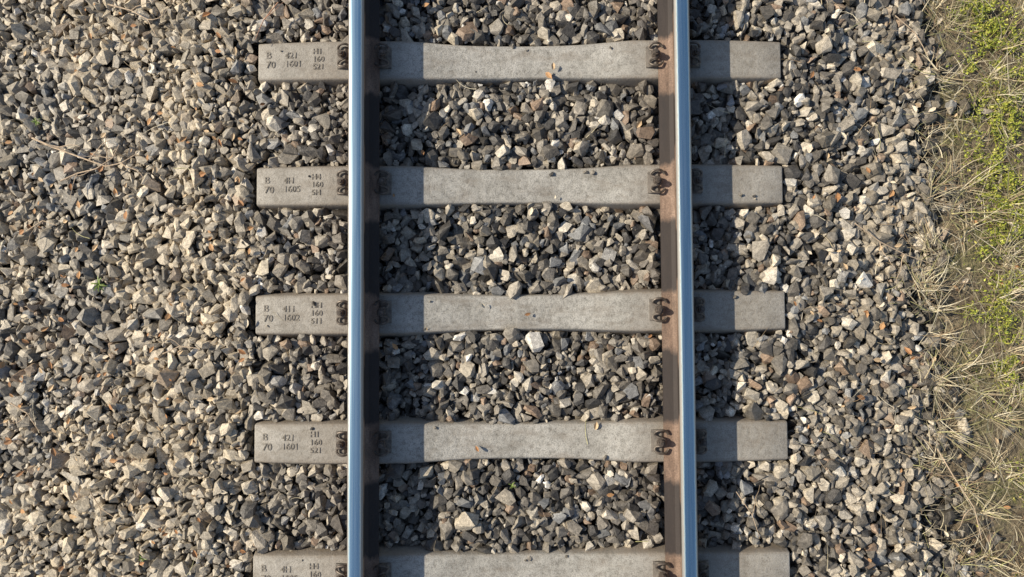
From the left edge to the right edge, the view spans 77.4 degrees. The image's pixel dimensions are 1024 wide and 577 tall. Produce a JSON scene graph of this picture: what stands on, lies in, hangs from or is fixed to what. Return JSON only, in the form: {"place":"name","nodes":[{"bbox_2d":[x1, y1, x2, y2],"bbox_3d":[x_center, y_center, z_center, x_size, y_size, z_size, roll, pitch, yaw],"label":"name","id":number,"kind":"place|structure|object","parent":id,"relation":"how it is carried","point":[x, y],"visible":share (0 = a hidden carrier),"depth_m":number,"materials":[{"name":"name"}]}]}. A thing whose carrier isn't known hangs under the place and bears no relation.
{"place":"outdoors","nodes":[
{"label":"outdoors","id":0,"kind":"place"},
{"bbox_2d":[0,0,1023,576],"bbox_3d":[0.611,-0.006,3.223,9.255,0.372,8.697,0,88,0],"label":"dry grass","id":1,"kind":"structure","parent":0,"point":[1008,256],"depth_m":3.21,"materials":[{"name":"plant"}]},
{"bbox_2d":[3,0,1023,576],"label":"ground","id":2,"kind":"structure","parent":0,"point":[1017,448],"depth_m":3.27,"materials":[{"name":"soil"}]},
{"bbox_2d":[0,0,1017,576],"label":"gravel ballast","id":3,"kind":"structure","parent":2,"relation":"on","point":[68,108],"depth_m":3.13,"materials":[{"name":"gravel"}]},
{"bbox_2d":[0,403,38,430],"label":"twig","id":4,"kind":"object","parent":3,"relation":"on","point":[24,416],"visible":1,"depth_m":3.12,"materials":[{"name":"beige wood"}]},
{"bbox_2d":[31,118,39,125],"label":"weed plant","id":5,"kind":"object","parent":3,"relation":"on","point":[35,121],"visible":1,"depth_m":3.21,"materials":[{"name":"green plant"}]},
{"bbox_2d":[26,220,56,245],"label":"twig","id":6,"kind":"object","parent":3,"relation":"on","point":[40,222],"visible":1,"depth_m":3.15,"materials":[{"name":"beige wood"}]},
{"bbox_2d":[31,137,143,178],"bbox_3d":[-2.064,-0.697,3.139,0.636,0.070,0.145,19,88,1],"label":"twig","id":7,"kind":"object","parent":3,"relation":"on","point":[56,147],"visible":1,"depth_m":3.13,"materials":[{"name":"brown wood"}]},
{"bbox_2d":[60,145,118,199],"bbox_3d":[-2.078,-0.598,3.133,0.121,0.036,0.372,44,89,1],"label":"twig","id":8,"kind":"object","parent":3,"relation":"on","point":[76,174],"visible":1,"depth_m":3.13,"materials":[{"name":"beige wood"}]},
{"bbox_2d":[91,276,105,291],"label":"weed plant","id":9,"kind":"object","parent":3,"relation":"on","point":[98,285],"visible":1,"depth_m":3.14,"materials":[{"name":"green plant"}]},
{"bbox_2d":[90,492,115,539],"bbox_3d":[-1.955,1.079,3.066,0.105,0.020,0.229,-14,88,0],"label":"twig","id":10,"kind":"object","parent":3,"relation":"on","point":[100,510],"visible":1,"depth_m":3.07,"materials":[{"name":"beige wood"}]},
{"bbox_2d":[107,0,169,34],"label":"twig","id":11,"kind":"object","parent":3,"relation":"on","point":[137,13],"visible":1,"depth_m":3.14,"materials":[{"name":"beige wood"}]},
{"bbox_2d":[157,326,199,353],"bbox_3d":[-1.618,0.280,3.052,0.236,0.022,0.112,28,88,1],"label":"twig","id":12,"kind":"object","parent":3,"relation":"on","point":[177,343],"visible":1,"depth_m":3.05,"materials":[{"name":"beige wood"}]},
{"bbox_2d":[255,1,284,39],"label":"twig","id":13,"kind":"object","parent":3,"relation":"on","point":[268,14],"visible":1,"depth_m":3.10,"materials":[{"name":"beige wood"}]},
{"bbox_2d":[0,0,1023,576],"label":"dead leaves","id":14,"kind":"object","parent":3,"relation":"on","point":[242,352],"visible":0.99,"depth_m":3.12,"materials":[{"name":"brown plant"}]},
{"bbox_2d":[258,40,780,93],"bbox_3d":[0.037,-1.117,3.178,2.614,0.285,0.296,0,88,0],"label":"railway sleeper","id":15,"kind":"object","parent":3,"relation":"on","point":[409,65],"visible":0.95,"depth_m":3.13,"materials":[{"name":"concrete"}]},
{"bbox_2d":[257,164,782,213],"bbox_3d":[0.037,-0.500,3.157,2.614,0.285,0.296,0,88,0],"label":"railway sleeper","id":16,"kind":"object","parent":3,"relation":"on","point":[624,188],"visible":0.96,"depth_m":3.11,"materials":[{"name":"concrete"}]},
{"bbox_2d":[256,287,784,339],"bbox_3d":[0.041,0.118,3.135,2.614,0.285,0.296,-1,88,0],"label":"railway sleeper","id":17,"kind":"object","parent":3,"relation":"on","point":[627,312],"visible":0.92,"depth_m":3.09,"materials":[{"name":"concrete"}]},
{"bbox_2d":[254,411,787,463],"bbox_3d":[0.044,0.740,3.114,2.614,0.285,0.296,0,88,0],"label":"railway sleeper","id":18,"kind":"object","parent":3,"relation":"on","point":[409,440],"visible":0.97,"depth_m":3.07,"materials":[{"name":"concrete"}]},
{"bbox_2d":[253,539,789,576],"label":"railway sleeper","id":19,"kind":"object","parent":3,"relation":"on","point":[724,559],"visible":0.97,"depth_m":3.05,"materials":[{"name":"concrete"}]},
{"bbox_2d":[736,486,759,537],"bbox_3d":[1.115,1.053,3.010,0.113,0.024,0.257,0,88,0],"label":"twig","id":20,"kind":"object","parent":3,"relation":"on","point":[749,511],"visible":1,"depth_m":3.01,"materials":[{"name":"beige wood"}]},
{"bbox_2d":[855,223,933,279],"bbox_3d":[1.837,-0.140,3.119,0.472,0.090,0.172,24,88,1],"label":"twig","id":21,"kind":"object","parent":3,"relation":"on","point":[888,246],"visible":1,"depth_m":3.11,"materials":[{"name":"brown wood"}]},
{"bbox_2d":[890,15,927,54],"bbox_3d":[1.998,-1.262,3.190,0.251,0.046,0.083,28,88,1],"label":"twig","id":22,"kind":"object","parent":3,"relation":"on","point":[907,31],"visible":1,"depth_m":3.19,"materials":[{"name":"beige wood"}]},
{"bbox_2d":[927,449,981,539],"bbox_3d":[2.171,1.028,3.137,0.140,0.027,0.504,-27,88,-1],"label":"twig","id":23,"kind":"object","parent":3,"relation":"on","point":[962,490],"visible":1,"depth_m":3.14,"materials":[{"name":"brown plant"}]},
{"bbox_2d":[939,0,1023,571],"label":"clover and moss","id":24,"kind":"object","parent":2,"relation":"on","point":[998,119],"visible":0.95,"depth_m":3.26,"materials":[{"name":"green plant"}]},
{"bbox_2d":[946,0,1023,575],"bbox_3d":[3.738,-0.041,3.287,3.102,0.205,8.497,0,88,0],"label":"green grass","id":25,"kind":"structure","parent":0,"point":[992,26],"depth_m":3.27,"materials":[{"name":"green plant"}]},
{"bbox_3d":[0.003,-6.695,3.373,2.614,0.285,0.296,0,88,0],"label":"railway sleeper","id":26,"kind":"object","parent":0,"visible":0},
{"bbox_2d":[347,0,379,576],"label":"steel rail","id":27,"kind":"object","parent":26,"relation":"on","point":[363,298],"visible":0.99,"depth_m":2.94,"materials":[{"name":"grey metal"}]},
{"bbox_2d":[657,0,697,576],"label":"steel rail","id":28,"kind":"object","parent":26,"relation":"on","point":[679,404],"visible":0.99,"depth_m":2.95,"materials":[{"name":"metal"}]}
]}

